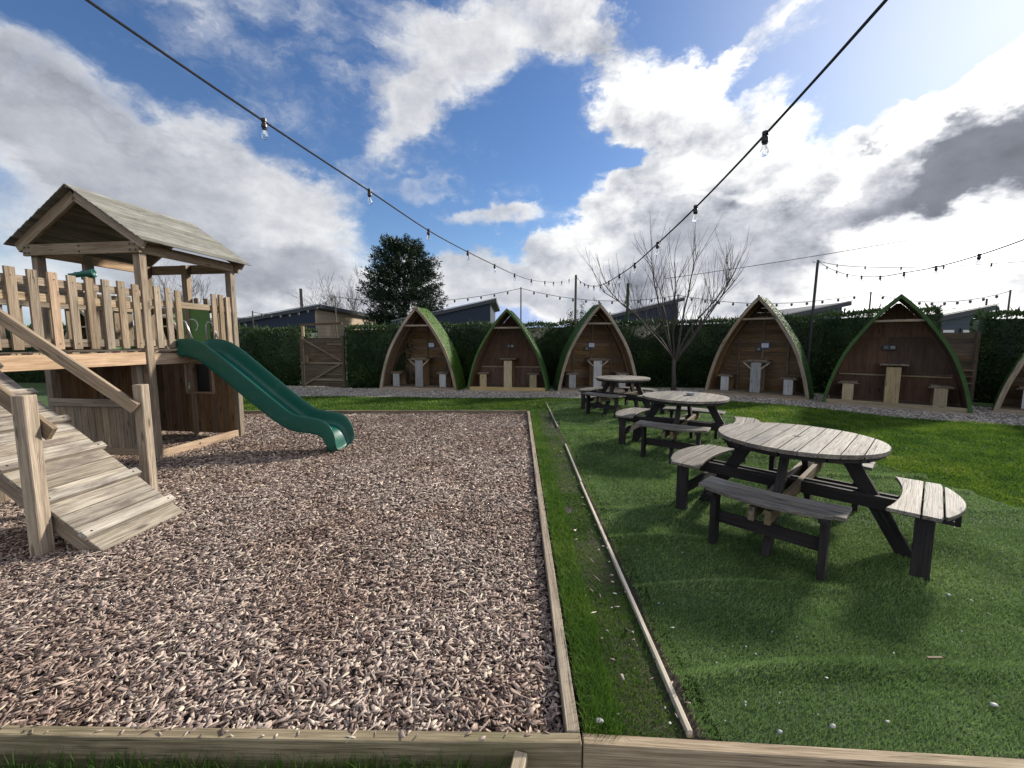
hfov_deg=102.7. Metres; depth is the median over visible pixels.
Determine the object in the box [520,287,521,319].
light pole
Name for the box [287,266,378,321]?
bare tree
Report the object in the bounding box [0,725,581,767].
edging board
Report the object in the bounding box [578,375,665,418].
picnic table
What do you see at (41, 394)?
lawn
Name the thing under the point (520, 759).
timber stub
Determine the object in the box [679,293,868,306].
festoon lights
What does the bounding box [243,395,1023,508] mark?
lawn grass
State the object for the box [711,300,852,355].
lodge
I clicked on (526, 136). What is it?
sky
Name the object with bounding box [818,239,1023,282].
festoon lights
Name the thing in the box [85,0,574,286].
festoon lights
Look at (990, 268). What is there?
festoon lights
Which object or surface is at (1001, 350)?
hedge
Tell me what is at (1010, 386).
garden shelter
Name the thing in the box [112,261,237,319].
bare tree
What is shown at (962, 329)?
window
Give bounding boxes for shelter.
[60,310,137,349]
[140,314,189,388]
[162,314,212,384]
[376,306,465,391]
[465,308,549,392]
[553,303,636,391]
[701,295,814,401]
[819,294,977,415]
[988,351,1023,414]
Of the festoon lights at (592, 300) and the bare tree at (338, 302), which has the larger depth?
the bare tree at (338, 302)
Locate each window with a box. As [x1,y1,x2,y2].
[940,328,955,332]
[960,328,970,331]
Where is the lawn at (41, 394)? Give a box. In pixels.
[17,370,1022,740]
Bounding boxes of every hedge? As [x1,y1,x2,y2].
[0,322,318,385]
[344,303,943,392]
[968,306,1023,402]
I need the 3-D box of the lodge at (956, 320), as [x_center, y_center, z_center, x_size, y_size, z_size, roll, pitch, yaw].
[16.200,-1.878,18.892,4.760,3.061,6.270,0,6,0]
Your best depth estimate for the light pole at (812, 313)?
12.02 m
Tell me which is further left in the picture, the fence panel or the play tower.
the play tower
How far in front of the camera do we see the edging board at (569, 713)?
2.20 m
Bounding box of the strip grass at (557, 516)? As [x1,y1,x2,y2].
[530,410,692,740]
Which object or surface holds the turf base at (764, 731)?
on the lawn at (41, 394)
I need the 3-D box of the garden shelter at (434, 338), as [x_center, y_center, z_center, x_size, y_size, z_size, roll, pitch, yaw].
[-2.874,-1.135,13.123,2.700,2.616,1.087,1,6,11]
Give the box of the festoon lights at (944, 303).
[872,291,1009,305]
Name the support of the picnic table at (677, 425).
on the turf base at (764, 731)
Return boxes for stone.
[596,718,603,723]
[989,702,998,706]
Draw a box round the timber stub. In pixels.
[510,750,527,767]
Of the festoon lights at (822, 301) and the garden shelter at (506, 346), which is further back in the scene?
the festoon lights at (822, 301)
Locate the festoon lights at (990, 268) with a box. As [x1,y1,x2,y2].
[819,261,1023,272]
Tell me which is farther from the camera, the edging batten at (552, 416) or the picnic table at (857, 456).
the edging batten at (552, 416)
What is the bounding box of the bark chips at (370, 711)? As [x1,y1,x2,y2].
[0,412,564,732]
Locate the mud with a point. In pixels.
(679, 691)
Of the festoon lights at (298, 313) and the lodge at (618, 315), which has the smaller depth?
the festoon lights at (298, 313)
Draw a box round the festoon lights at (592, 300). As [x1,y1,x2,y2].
[522,288,676,303]
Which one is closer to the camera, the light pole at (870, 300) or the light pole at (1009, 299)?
the light pole at (1009, 299)
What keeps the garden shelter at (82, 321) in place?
on the lawn at (41, 394)
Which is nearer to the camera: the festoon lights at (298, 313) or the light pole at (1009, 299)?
the light pole at (1009, 299)
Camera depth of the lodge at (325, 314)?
21.81 m
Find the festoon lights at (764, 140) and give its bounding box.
[576,0,887,290]
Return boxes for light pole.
[334,296,338,370]
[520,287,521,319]
[574,275,576,350]
[807,260,818,364]
[869,292,871,314]
[1006,290,1011,318]
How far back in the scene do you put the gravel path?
11.21 m
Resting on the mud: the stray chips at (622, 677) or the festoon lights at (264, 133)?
the stray chips at (622, 677)
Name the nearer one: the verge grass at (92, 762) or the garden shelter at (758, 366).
the verge grass at (92, 762)
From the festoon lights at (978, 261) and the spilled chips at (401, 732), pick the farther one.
the festoon lights at (978, 261)
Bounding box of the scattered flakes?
[568,431,1019,724]
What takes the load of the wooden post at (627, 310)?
on the lawn at (41, 394)
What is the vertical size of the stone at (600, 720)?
0.017 m
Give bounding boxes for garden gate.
[299,322,346,387]
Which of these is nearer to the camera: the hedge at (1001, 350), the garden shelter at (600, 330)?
the hedge at (1001, 350)
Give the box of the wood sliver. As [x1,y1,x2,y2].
[926,656,942,658]
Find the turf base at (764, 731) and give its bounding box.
[551,401,1023,758]
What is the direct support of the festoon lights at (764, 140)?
hanging from the light pole at (575, 307)
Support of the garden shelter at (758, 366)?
on the gravel path
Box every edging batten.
[546,404,558,427]
[565,444,581,481]
[580,482,691,737]
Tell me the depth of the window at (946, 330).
15.81 m
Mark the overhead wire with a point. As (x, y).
(854, 249)
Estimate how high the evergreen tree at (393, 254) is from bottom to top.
8.239 m
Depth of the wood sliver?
1.93 m
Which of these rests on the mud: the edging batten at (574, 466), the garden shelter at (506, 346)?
the edging batten at (574, 466)
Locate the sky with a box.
[0,0,1023,330]
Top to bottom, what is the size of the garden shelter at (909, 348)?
2.580 m
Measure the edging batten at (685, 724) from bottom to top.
0.050 m
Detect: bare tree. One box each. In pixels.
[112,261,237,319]
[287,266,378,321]
[578,202,754,390]
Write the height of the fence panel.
1.810 m
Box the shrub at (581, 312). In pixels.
[567,298,613,329]
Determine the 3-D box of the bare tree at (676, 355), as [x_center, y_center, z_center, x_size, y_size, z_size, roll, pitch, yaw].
[4.531,-2.555,12.644,5.397,5.596,3.443,0,6,0]
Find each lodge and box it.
[237,303,372,366]
[392,297,499,328]
[566,297,684,326]
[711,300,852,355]
[850,303,998,349]
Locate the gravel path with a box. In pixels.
[292,386,1021,424]
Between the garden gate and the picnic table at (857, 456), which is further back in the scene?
the garden gate
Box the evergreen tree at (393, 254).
[355,232,448,329]
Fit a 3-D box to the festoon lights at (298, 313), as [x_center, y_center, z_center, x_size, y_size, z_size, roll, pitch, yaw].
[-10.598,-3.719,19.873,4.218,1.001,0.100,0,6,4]
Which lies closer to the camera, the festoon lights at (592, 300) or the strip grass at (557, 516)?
the strip grass at (557, 516)
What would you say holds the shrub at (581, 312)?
on the hedge at (366, 351)
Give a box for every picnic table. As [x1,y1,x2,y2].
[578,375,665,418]
[614,391,760,463]
[669,422,965,582]
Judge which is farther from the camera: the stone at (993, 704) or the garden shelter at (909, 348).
the garden shelter at (909, 348)
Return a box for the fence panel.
[930,331,981,401]
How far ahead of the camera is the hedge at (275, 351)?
14.33 m
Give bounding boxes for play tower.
[0,183,353,559]
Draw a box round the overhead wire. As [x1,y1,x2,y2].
[666,218,1022,278]
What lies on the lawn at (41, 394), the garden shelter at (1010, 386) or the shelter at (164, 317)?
the shelter at (164, 317)
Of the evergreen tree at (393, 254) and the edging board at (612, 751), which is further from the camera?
the evergreen tree at (393, 254)
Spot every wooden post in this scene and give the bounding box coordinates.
[299,288,302,307]
[626,283,628,325]
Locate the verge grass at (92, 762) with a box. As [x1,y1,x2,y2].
[0,747,507,767]
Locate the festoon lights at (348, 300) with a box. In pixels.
[339,288,519,304]
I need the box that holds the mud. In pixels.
[531,412,709,740]
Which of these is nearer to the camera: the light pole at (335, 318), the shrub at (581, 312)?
the shrub at (581, 312)
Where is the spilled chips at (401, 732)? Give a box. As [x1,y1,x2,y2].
[0,715,549,742]
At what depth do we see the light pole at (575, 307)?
13.77 m
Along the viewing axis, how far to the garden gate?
13.65 m
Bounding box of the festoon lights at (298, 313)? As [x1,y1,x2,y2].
[254,297,333,317]
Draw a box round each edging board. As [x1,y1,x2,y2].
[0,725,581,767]
[244,410,526,414]
[527,411,579,732]
[581,733,1023,767]
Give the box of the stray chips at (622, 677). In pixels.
[550,443,690,717]
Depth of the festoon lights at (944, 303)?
17.36 m
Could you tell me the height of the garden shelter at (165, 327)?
2.624 m
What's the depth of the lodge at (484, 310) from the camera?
23.71 m
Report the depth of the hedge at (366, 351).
13.64 m
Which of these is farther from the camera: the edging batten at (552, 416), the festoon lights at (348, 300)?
the festoon lights at (348, 300)
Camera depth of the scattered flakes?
2.11 m

